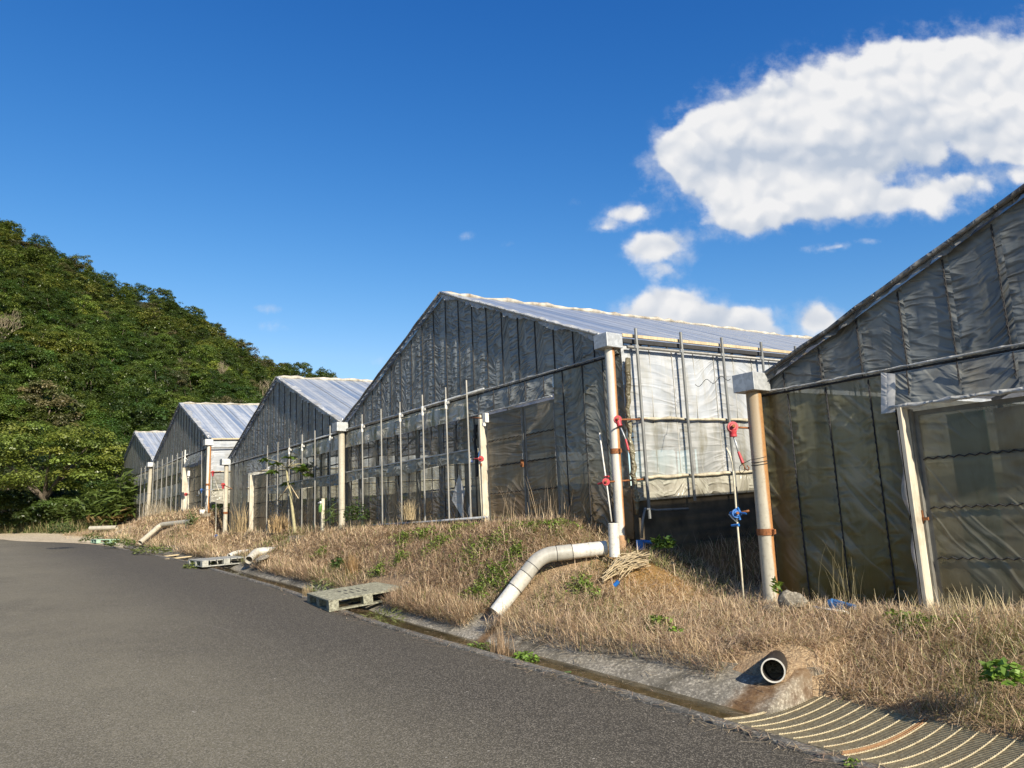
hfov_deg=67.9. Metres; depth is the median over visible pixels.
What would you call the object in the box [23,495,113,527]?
shrub
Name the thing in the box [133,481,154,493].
upper window
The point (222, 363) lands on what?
bare tree
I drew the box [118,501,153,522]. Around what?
lower window
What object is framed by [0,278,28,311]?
broadleaf tree
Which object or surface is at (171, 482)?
guide pole
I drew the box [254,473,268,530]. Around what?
door
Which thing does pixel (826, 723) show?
drain grating
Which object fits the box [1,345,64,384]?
broadleaf tree
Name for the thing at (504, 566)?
green weeds
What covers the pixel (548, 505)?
dry tuft
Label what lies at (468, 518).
steel rail
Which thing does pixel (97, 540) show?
pallet
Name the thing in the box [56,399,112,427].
broadleaf tree
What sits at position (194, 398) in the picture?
broadleaf tree
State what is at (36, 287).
broadleaf tree
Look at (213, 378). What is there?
broadleaf tree
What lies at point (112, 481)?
lance leaved plant
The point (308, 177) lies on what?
sky
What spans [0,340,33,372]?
broadleaf tree
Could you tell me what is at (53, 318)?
broadleaf tree
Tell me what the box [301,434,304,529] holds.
guide pole
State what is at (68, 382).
broadleaf tree
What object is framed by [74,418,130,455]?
broadleaf tree
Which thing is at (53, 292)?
broadleaf tree
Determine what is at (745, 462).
loose wire
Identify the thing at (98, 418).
broadleaf tree
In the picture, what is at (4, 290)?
broadleaf tree
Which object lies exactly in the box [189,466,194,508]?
door
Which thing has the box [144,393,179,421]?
broadleaf tree
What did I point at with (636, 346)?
guide pole
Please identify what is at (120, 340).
broadleaf tree
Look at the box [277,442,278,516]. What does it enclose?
guide pole
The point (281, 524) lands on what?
dry tuft
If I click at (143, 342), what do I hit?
broadleaf tree
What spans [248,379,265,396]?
broadleaf tree
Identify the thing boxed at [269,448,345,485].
upper window
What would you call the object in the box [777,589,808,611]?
rock
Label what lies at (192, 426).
film greenhouse
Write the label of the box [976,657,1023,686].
weed
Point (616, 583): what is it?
blue cap
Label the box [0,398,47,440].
broadleaf tree
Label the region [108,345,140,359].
broadleaf tree
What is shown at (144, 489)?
guide pole
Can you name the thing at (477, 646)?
weed
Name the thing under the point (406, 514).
dry tuft
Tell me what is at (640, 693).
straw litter
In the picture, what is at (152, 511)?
dry tuft
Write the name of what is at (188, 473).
motor box
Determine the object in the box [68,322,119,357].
broadleaf tree
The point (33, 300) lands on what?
broadleaf tree
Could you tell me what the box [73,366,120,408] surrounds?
broadleaf tree
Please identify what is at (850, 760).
weed
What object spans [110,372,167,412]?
broadleaf tree
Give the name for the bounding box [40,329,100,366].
broadleaf tree
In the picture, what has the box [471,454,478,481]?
roll up winder
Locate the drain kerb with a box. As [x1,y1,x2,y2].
[85,542,887,767]
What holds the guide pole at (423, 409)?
on the ground at (751, 664)
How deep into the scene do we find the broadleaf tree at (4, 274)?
106.64 m
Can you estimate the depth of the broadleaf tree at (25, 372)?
70.10 m
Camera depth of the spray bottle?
17.71 m
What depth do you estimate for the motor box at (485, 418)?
12.59 m
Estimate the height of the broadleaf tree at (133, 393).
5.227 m
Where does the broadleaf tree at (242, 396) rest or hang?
on the hill
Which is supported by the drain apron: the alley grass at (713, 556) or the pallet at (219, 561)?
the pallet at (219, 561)
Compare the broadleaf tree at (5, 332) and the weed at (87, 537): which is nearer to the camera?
the weed at (87, 537)
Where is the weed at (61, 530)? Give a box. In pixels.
[47,523,76,533]
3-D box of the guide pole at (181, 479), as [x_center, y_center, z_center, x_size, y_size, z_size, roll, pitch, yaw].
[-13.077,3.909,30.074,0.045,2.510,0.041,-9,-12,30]
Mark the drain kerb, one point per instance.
(685, 711)
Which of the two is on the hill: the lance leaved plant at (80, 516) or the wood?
the wood
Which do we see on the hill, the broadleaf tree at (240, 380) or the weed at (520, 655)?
the broadleaf tree at (240, 380)
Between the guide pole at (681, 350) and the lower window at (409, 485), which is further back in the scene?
the lower window at (409, 485)
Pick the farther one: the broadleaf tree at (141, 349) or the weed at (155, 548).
the broadleaf tree at (141, 349)
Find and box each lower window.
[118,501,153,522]
[155,495,179,511]
[269,482,345,528]
[348,462,472,526]
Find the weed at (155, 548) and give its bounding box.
[130,544,172,554]
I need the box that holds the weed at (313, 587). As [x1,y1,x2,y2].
[307,578,336,591]
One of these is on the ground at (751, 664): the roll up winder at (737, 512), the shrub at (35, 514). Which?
the shrub at (35, 514)
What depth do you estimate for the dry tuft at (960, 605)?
6.33 m
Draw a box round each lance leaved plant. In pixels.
[54,499,104,525]
[66,488,132,524]
[83,476,142,519]
[105,468,138,519]
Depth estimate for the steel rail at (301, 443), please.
20.01 m
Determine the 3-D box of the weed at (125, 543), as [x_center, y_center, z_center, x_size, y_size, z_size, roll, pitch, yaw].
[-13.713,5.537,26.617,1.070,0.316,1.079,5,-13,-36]
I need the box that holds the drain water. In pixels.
[96,543,750,718]
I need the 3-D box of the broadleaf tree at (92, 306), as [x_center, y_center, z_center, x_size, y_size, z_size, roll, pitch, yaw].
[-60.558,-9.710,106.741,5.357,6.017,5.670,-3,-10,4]
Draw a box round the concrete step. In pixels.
[199,513,210,516]
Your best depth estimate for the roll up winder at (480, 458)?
12.61 m
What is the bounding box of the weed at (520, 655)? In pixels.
[511,651,539,662]
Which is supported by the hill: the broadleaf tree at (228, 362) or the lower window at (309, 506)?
the broadleaf tree at (228, 362)
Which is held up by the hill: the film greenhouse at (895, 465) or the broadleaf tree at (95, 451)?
the broadleaf tree at (95, 451)
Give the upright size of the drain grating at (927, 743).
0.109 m
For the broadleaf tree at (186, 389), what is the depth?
83.19 m
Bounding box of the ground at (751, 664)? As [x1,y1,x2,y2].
[114,486,1023,740]
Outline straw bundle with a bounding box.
[599,551,650,582]
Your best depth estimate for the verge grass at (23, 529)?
38.10 m
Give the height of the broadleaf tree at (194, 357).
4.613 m
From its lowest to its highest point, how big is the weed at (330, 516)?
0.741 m
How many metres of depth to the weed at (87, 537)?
30.23 m
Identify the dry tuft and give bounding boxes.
[140,499,172,515]
[223,502,254,531]
[264,514,292,532]
[298,582,314,595]
[341,553,362,575]
[396,500,417,519]
[477,621,521,655]
[495,489,519,519]
[526,480,572,520]
[818,539,864,600]
[872,586,1023,625]
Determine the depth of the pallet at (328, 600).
11.67 m
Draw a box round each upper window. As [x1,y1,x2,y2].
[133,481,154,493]
[155,473,180,489]
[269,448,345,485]
[347,418,470,470]
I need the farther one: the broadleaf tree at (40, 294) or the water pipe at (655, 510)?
the broadleaf tree at (40, 294)
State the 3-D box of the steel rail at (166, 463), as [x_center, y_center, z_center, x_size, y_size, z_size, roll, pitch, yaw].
[-15.345,3.556,33.284,0.054,0.124,9.101,5,-13,-36]
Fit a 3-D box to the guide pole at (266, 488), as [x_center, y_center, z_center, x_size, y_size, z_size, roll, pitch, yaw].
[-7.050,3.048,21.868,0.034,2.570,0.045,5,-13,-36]
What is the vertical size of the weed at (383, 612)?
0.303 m
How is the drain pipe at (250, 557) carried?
on the ground at (751, 664)
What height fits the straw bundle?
0.346 m
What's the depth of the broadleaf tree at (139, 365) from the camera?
83.08 m
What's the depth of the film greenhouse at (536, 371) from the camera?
12.88 m
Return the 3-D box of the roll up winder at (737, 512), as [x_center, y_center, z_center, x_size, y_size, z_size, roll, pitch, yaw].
[2.520,1.473,8.437,0.115,0.215,0.276,5,-13,-36]
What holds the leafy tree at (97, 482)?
on the ground at (751, 664)
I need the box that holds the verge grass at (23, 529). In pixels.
[0,514,117,533]
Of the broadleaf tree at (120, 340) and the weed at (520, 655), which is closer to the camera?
the weed at (520, 655)
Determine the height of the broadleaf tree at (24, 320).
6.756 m
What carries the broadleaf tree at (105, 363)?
on the hill
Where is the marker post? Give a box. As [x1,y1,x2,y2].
[321,498,324,531]
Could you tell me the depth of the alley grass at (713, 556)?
10.56 m
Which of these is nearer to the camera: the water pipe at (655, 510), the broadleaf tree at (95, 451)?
the water pipe at (655, 510)
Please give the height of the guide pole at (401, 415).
2.610 m
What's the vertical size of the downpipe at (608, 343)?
3.096 m
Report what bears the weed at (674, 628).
on the ground at (751, 664)
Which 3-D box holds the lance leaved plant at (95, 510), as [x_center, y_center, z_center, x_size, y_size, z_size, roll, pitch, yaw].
[-20.232,6.128,37.682,3.443,1.918,3.218,-4,-10,9]
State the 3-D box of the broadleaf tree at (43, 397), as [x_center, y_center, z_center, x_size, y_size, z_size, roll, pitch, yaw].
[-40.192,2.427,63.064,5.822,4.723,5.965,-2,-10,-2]
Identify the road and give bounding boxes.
[0,539,849,767]
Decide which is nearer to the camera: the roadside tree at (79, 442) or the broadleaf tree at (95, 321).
the roadside tree at (79, 442)
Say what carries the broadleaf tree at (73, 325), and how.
on the hill
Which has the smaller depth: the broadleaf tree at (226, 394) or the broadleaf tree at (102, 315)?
the broadleaf tree at (226, 394)
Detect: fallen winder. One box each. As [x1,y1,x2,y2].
[636,539,651,549]
[814,599,856,613]
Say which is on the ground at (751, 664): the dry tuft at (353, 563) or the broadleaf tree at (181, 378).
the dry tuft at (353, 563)
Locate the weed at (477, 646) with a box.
[467,641,496,651]
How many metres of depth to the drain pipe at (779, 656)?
6.19 m
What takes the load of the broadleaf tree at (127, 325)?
on the hill
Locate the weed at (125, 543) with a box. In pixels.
[104,538,135,546]
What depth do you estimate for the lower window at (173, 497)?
31.58 m
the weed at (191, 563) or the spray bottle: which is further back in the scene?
the weed at (191, 563)
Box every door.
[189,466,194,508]
[194,464,200,508]
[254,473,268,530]
[486,407,528,520]
[524,399,560,518]
[913,396,1023,611]
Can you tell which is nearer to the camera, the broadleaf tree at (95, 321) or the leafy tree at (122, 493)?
the leafy tree at (122, 493)
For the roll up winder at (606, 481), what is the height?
0.138 m
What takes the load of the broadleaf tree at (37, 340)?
on the hill
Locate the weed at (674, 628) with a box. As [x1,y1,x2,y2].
[668,625,683,631]
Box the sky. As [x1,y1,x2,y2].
[0,0,1023,485]
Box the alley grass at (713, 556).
[211,502,792,601]
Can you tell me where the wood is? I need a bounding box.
[0,219,337,386]
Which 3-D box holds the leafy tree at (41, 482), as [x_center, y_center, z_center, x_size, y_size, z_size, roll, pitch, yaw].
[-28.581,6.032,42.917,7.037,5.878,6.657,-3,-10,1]
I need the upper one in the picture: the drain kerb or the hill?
the hill
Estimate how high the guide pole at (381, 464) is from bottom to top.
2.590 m
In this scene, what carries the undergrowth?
on the hill
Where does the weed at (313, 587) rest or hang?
on the drain channel
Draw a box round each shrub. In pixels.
[0,484,84,527]
[9,505,75,527]
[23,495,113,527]
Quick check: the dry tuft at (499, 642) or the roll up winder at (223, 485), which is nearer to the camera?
the dry tuft at (499, 642)
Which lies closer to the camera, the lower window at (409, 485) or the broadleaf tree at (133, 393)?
the lower window at (409, 485)
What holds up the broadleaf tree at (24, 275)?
on the hill
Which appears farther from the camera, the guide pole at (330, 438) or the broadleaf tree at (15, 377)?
the broadleaf tree at (15, 377)
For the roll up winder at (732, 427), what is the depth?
8.55 m
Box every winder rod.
[201,451,201,509]
[599,433,611,521]
[725,448,744,607]
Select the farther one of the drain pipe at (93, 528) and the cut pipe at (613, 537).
the drain pipe at (93, 528)
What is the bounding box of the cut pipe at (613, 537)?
[608,523,619,556]
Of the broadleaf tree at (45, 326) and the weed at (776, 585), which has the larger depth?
the broadleaf tree at (45, 326)
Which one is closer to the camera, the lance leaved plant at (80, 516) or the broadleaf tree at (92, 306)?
the lance leaved plant at (80, 516)
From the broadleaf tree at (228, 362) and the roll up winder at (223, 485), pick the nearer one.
the roll up winder at (223, 485)
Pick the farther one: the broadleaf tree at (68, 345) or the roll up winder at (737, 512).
the broadleaf tree at (68, 345)
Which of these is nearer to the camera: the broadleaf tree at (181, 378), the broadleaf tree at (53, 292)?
the broadleaf tree at (181, 378)
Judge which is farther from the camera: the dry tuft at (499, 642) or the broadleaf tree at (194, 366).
the broadleaf tree at (194, 366)
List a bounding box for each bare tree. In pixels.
[0,312,25,338]
[216,361,226,379]
[257,379,270,395]
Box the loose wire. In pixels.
[739,457,763,473]
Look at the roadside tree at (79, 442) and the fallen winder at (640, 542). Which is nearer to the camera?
the fallen winder at (640, 542)
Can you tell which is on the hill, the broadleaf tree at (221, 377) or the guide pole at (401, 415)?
the broadleaf tree at (221, 377)
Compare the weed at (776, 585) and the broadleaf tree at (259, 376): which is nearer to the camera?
the weed at (776, 585)
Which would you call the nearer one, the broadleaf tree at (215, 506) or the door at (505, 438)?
the door at (505, 438)
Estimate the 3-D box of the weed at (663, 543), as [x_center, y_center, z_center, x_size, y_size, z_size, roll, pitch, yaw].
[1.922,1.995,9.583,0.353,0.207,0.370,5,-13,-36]
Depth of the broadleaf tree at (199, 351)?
108.95 m
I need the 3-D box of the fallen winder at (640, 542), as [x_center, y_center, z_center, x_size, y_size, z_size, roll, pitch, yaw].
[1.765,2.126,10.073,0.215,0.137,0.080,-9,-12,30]
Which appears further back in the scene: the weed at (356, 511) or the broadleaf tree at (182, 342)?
the broadleaf tree at (182, 342)
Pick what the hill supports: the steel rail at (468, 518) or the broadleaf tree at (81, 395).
the broadleaf tree at (81, 395)
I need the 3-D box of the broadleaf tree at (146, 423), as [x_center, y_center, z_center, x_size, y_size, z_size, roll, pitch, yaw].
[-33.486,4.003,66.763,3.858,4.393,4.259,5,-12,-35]
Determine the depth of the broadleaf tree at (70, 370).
76.57 m
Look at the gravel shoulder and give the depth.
33.79 m
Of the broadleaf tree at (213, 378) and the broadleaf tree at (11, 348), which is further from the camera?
the broadleaf tree at (213, 378)
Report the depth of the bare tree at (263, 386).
109.94 m
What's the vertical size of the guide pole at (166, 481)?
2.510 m
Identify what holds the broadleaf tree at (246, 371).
on the hill
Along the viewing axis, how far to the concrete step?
26.20 m
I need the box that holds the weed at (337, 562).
[330,555,345,568]
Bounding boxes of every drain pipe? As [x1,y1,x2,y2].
[88,525,117,530]
[138,519,193,544]
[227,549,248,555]
[245,547,271,563]
[490,541,607,615]
[761,650,787,682]
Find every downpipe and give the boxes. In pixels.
[146,462,154,511]
[203,439,212,512]
[220,459,230,531]
[332,422,347,528]
[593,332,626,550]
[732,371,779,605]
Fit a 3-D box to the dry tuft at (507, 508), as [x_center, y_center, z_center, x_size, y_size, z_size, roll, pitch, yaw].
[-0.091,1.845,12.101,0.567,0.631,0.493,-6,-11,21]
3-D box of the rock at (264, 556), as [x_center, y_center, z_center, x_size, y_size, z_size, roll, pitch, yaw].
[-5.694,3.987,17.346,0.332,0.189,0.464,0,-11,-16]
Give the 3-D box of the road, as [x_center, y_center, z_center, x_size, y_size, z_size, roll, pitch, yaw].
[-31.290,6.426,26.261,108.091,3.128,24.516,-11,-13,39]
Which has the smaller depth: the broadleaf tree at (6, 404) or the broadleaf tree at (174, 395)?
the broadleaf tree at (6, 404)
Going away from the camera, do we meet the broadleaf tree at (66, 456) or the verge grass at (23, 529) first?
the verge grass at (23, 529)
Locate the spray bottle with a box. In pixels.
[318,501,321,511]
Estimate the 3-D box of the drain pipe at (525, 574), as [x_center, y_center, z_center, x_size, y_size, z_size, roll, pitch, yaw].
[0.469,2.440,9.546,1.530,0.857,0.256,-1,-10,-10]
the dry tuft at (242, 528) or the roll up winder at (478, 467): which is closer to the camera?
the roll up winder at (478, 467)
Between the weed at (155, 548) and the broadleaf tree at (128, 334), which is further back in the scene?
the broadleaf tree at (128, 334)
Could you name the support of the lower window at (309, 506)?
in the film greenhouse at (536, 371)
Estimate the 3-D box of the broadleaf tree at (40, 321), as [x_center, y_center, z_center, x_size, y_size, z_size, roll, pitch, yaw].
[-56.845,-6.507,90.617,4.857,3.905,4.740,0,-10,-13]
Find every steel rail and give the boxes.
[141,454,187,472]
[264,432,336,454]
[332,388,484,432]
[361,516,487,526]
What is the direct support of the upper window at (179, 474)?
in the film greenhouse at (192, 426)
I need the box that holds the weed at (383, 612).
[361,607,405,622]
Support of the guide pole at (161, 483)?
on the ground at (751, 664)
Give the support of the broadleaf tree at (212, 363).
on the hill
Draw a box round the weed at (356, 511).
[343,502,370,520]
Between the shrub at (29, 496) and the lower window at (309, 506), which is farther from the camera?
the shrub at (29, 496)
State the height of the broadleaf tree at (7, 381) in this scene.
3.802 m
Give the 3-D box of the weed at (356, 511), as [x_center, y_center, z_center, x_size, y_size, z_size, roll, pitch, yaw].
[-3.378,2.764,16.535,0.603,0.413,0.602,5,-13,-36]
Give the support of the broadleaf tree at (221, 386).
on the hill
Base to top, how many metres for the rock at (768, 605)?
0.143 m
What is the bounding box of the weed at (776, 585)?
[769,576,782,593]
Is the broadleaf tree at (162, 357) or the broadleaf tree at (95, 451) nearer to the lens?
the broadleaf tree at (95, 451)
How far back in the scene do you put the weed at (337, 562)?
14.32 m
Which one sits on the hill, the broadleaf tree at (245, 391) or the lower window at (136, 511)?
the broadleaf tree at (245, 391)
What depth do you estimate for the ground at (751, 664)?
8.41 m
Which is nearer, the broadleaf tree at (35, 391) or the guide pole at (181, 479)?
the guide pole at (181, 479)
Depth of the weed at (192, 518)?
25.62 m
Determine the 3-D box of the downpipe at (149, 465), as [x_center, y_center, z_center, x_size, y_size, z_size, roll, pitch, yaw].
[-16.552,4.970,34.618,0.280,2.762,0.667,5,-13,-36]
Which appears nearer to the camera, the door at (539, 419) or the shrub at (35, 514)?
the door at (539, 419)
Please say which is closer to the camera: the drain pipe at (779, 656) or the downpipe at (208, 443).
the drain pipe at (779, 656)
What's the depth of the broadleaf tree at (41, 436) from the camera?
55.38 m
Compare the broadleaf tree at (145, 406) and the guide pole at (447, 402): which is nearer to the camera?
the guide pole at (447, 402)
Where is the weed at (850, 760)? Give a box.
[843,757,860,767]
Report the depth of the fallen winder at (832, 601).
7.37 m
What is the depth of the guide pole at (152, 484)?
34.31 m
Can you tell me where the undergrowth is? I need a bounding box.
[0,243,423,515]
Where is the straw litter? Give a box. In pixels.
[107,545,883,767]
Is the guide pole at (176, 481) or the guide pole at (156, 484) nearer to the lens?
the guide pole at (176, 481)
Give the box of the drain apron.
[100,537,863,714]
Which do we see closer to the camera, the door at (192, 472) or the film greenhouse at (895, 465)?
the film greenhouse at (895, 465)
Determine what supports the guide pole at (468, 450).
on the ground at (751, 664)
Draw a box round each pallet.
[90,539,123,542]
[188,555,246,566]
[307,582,401,611]
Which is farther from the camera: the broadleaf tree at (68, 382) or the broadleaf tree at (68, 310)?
the broadleaf tree at (68, 310)
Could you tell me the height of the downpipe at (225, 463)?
2.780 m
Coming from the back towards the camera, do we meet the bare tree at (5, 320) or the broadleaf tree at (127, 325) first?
the broadleaf tree at (127, 325)
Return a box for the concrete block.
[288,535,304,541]
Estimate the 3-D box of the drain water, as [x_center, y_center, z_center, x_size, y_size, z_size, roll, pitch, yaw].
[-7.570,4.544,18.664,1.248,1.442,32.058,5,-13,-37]
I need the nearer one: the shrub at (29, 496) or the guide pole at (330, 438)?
the guide pole at (330, 438)
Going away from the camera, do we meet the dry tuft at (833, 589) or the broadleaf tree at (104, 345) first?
the dry tuft at (833, 589)
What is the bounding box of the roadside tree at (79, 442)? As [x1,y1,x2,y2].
[0,420,128,528]
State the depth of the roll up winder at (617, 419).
10.05 m
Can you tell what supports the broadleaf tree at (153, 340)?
on the hill
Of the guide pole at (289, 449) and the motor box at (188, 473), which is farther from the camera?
the motor box at (188, 473)
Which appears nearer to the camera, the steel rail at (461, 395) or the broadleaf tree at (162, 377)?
the steel rail at (461, 395)
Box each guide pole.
[139,468,141,519]
[143,466,145,513]
[152,463,153,505]
[155,461,157,511]
[160,459,162,506]
[165,457,167,506]
[170,455,172,509]
[175,453,177,509]
[180,451,182,508]
[266,445,267,529]
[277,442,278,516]
[288,438,291,528]
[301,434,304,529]
[314,430,315,526]
[329,426,332,527]
[361,414,364,524]
[380,409,382,523]
[399,402,403,525]
[421,395,425,524]
[445,387,449,524]
[465,380,471,521]
[632,328,650,518]
[678,332,695,500]
[718,337,738,506]
[759,342,764,371]
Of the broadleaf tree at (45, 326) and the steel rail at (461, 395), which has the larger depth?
the broadleaf tree at (45, 326)
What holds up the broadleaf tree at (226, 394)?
on the hill
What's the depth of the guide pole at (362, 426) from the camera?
16.86 m
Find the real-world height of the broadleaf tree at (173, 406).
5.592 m
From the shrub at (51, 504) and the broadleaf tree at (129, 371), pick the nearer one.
the shrub at (51, 504)
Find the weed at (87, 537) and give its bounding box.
[79,532,105,541]
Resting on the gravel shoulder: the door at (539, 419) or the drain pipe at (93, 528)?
the drain pipe at (93, 528)
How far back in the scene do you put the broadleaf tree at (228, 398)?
82.59 m
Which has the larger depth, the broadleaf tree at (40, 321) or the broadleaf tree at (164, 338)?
the broadleaf tree at (164, 338)
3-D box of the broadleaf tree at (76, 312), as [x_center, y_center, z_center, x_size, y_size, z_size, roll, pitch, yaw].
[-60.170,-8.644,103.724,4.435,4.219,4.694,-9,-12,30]
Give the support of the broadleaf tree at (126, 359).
on the hill
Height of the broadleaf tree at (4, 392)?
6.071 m
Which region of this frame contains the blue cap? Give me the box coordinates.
[613,580,619,586]
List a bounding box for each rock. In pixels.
[255,554,269,562]
[764,604,779,612]
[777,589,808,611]
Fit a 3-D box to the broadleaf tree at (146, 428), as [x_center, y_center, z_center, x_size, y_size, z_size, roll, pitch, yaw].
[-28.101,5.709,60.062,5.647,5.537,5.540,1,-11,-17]
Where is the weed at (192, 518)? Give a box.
[183,510,198,526]
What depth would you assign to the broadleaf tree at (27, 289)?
103.16 m
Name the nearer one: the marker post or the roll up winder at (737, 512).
the roll up winder at (737, 512)
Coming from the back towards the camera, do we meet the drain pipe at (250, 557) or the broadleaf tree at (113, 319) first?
the broadleaf tree at (113, 319)
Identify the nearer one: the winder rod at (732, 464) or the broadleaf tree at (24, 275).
the winder rod at (732, 464)
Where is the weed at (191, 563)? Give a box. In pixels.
[183,561,216,568]
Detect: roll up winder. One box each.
[221,483,231,501]
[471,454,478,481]
[473,456,483,519]
[597,475,644,485]
[614,415,644,452]
[726,421,749,470]
[729,507,748,526]
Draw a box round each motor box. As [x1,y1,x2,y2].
[186,471,189,509]
[471,413,488,425]
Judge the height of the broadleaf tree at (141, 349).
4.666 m
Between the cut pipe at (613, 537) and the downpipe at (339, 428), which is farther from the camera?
the downpipe at (339, 428)
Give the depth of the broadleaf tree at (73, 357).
75.27 m
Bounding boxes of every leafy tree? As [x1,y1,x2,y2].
[0,444,78,518]
[70,452,146,510]
[89,472,169,517]
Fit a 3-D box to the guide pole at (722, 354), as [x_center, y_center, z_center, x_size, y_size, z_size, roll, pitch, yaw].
[3.297,0.566,11.605,0.060,2.610,0.092,5,-13,-36]
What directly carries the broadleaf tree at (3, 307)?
on the hill
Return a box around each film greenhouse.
[115,402,556,522]
[228,291,991,548]
[761,184,1023,623]
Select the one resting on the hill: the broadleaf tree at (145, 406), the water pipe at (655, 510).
the broadleaf tree at (145, 406)
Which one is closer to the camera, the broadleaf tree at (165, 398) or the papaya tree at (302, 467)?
the papaya tree at (302, 467)
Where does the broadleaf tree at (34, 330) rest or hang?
on the hill
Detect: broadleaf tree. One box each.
[0,261,9,278]
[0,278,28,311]
[0,282,23,307]
[0,291,36,338]
[0,298,15,324]
[0,327,15,346]
[0,336,46,383]
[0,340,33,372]
[0,364,17,402]
[0,370,21,393]
[0,373,15,393]
[0,386,65,428]
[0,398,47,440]
[0,403,58,447]
[1,277,36,294]
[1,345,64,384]
[4,266,47,292]
[6,379,85,443]
[7,329,61,365]
[11,328,64,352]
[12,426,73,472]
[13,368,60,394]
[14,291,44,315]
[14,312,56,331]
[17,363,86,413]
[20,285,44,299]
[23,290,56,313]
[24,323,69,352]
[28,308,75,333]
[32,291,77,323]
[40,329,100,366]
[45,287,83,310]
[49,452,84,484]
[52,334,80,361]
[53,350,112,394]
[55,320,88,332]
[55,361,80,388]
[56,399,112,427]
[57,390,100,418]
[59,294,99,316]
[60,306,88,321]
[60,448,112,476]
[67,313,108,339]
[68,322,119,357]
[71,357,124,395]
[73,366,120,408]
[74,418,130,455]
[76,406,140,451]
[80,338,111,360]
[80,340,129,367]
[86,309,108,321]
[95,385,152,429]
[102,397,169,441]
[105,312,136,333]
[106,322,135,345]
[107,366,157,397]
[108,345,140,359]
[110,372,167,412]
[111,336,134,347]
[111,408,152,435]
[113,350,155,373]
[114,320,142,337]
[119,336,155,352]
[122,422,167,446]
[124,358,168,390]
[128,345,162,364]
[134,350,180,380]
[134,364,182,401]
[140,336,170,362]
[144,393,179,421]
[146,342,180,368]
[148,333,180,358]
[154,403,178,420]
[155,390,186,414]
[158,332,189,358]
[158,366,191,392]
[167,358,211,392]
[169,394,204,402]
[172,385,205,402]
[175,370,212,400]
[178,481,222,510]
[181,344,217,373]
[181,354,205,371]
[191,344,217,360]
[195,367,219,383]
[203,380,242,402]
[204,360,233,380]
[207,390,236,402]
[210,395,243,402]
[213,370,236,386]
[214,359,245,378]
[217,368,253,394]
[221,390,258,402]
[227,385,256,402]
[231,362,248,383]
[241,385,263,402]
[248,371,271,390]
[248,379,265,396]
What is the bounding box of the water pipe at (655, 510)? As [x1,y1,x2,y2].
[640,507,688,537]
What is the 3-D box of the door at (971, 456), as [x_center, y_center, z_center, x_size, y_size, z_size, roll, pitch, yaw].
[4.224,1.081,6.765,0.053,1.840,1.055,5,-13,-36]
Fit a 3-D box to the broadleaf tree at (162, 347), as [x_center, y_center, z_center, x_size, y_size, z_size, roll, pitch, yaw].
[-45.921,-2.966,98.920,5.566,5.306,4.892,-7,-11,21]
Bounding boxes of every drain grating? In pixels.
[723,694,924,754]
[841,719,1023,767]
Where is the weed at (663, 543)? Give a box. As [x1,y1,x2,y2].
[650,534,676,550]
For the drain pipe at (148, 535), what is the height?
0.790 m
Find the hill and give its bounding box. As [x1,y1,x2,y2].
[0,244,305,518]
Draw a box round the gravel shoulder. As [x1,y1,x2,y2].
[0,526,133,546]
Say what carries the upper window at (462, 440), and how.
in the film greenhouse at (536, 371)
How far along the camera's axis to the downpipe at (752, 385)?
8.40 m
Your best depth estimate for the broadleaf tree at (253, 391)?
98.13 m
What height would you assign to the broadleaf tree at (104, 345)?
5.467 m
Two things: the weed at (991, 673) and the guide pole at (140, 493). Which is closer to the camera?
the weed at (991, 673)
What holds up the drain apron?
on the ground at (751, 664)
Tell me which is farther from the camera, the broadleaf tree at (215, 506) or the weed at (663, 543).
the broadleaf tree at (215, 506)
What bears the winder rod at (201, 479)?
attached to the roll up winder
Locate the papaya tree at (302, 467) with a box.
[257,456,313,533]
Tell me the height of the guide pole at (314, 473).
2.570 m
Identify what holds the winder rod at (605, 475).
attached to the roll up winder at (606, 481)
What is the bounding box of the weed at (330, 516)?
[320,501,340,525]
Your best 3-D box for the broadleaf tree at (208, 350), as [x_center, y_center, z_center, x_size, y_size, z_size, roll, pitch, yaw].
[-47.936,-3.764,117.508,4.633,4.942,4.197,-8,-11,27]
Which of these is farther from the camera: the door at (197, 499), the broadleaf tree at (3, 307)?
the broadleaf tree at (3, 307)
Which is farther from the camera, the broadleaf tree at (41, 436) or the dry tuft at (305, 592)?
the broadleaf tree at (41, 436)
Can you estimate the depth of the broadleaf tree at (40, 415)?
58.12 m
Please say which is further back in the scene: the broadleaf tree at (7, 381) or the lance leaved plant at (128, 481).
the broadleaf tree at (7, 381)
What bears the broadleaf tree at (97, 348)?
on the hill
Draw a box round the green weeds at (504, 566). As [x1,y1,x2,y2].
[309,517,975,641]
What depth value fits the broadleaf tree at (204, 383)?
89.81 m

